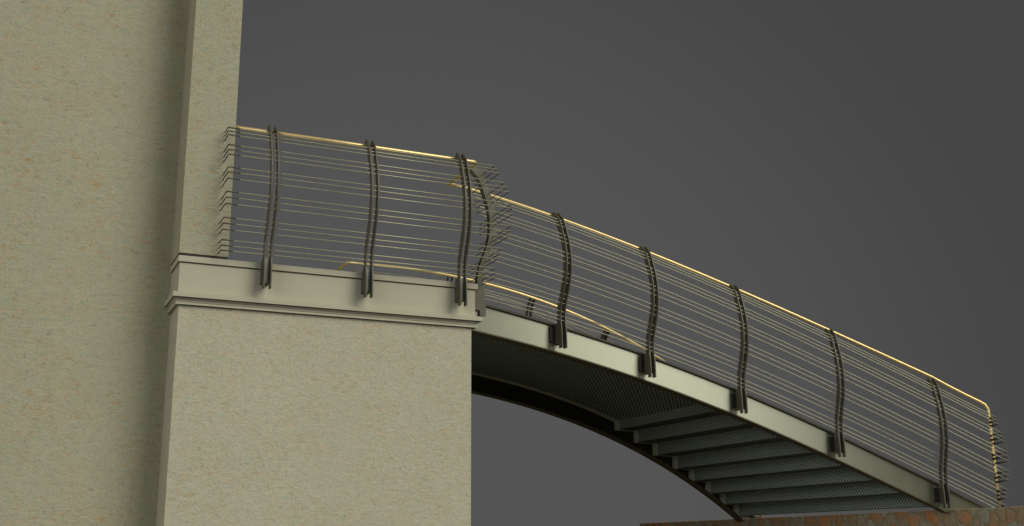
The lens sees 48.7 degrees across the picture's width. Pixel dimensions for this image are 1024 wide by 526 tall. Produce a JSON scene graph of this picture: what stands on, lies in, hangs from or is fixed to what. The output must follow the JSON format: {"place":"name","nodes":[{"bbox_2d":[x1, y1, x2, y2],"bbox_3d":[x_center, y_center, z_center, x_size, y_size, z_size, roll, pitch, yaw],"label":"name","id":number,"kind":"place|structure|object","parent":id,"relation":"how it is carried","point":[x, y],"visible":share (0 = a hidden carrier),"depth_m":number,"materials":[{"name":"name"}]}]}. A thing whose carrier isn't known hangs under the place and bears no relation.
{"place":"outdoors","nodes":[
{"label":"outdoors","id":0,"kind":"place"},
{"bbox_2d":[0,0,242,525],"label":"stone tower","id":1,"kind":"structure","parent":0,"point":[117,118],"depth_m":8.54,"materials":[{"name":"stone"}]},
{"bbox_2d":[227,0,1023,525],"label":"sky","id":2,"kind":"structure","parent":0,"point":[854,168],"materials":[{"name":"grey"}]},
{"label":"ground","id":3,"kind":"structure","parent":0,"visible":0},
{"bbox_2d":[156,255,482,525],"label":"bridge abutment","id":4,"kind":"object","parent":3,"relation":"on","point":[299,396],"visible":0.75,"depth_m":8.58,"materials":[{"name":"concrete"}]},
{"bbox_2d":[336,263,352,271],"bbox_3d":[-2.931,0.616,12.854,2.374,1.344,0.915,6,-16,-24],"label":"balcony railing","id":5,"kind":"object","parent":4,"relation":"attached to","point":[342,266],"visible":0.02,"depth_m":13.16,"materials":[{"name":"metal"}]},
{"bbox_2d":[218,125,512,316],"bbox_3d":[-1.236,-0.296,9.296,2.374,1.344,0.915,6,-16,-24],"label":"balcony railing","id":6,"kind":"object","parent":4,"relation":"attached to","point":[477,174],"visible":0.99,"depth_m":9.04,"materials":[{"name":"metal"}]},
{"bbox_2d":[471,304,985,522],"bbox_3d":[1.489,1.980,12.310,6.074,2.155,4.139,6,-16,-24],"label":"footbridge","id":7,"kind":"object","parent":4,"relation":"attached to","point":[603,387],"visible":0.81,"depth_m":12.32,"materials":[{"name":"paint"}]},
{"bbox_2d":[347,261,761,517],"bbox_3d":[0.804,1.696,13.889,5.952,2.928,0.756,8,-16,-29],"label":"bridge railing","id":8,"kind":"object","parent":7,"relation":"attached to","point":[602,336],"visible":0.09,"depth_m":13.56,"materials":[{"name":"metal"}]},
{"bbox_2d":[450,183,1009,507],"bbox_3d":[2.154,0.969,11.054,5.952,2.928,0.756,5,-15,-20],"label":"bridge railing","id":9,"kind":"object","parent":7,"relation":"attached to","point":[647,364],"visible":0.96,"depth_m":11.39,"materials":[{"name":"metal"}]},
{"bbox_2d":[640,506,1023,525],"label":"rubble wall","id":10,"kind":"structure","parent":3,"relation":"on","point":[1003,516],"depth_m":12.20,"materials":[{"name":"stone"}]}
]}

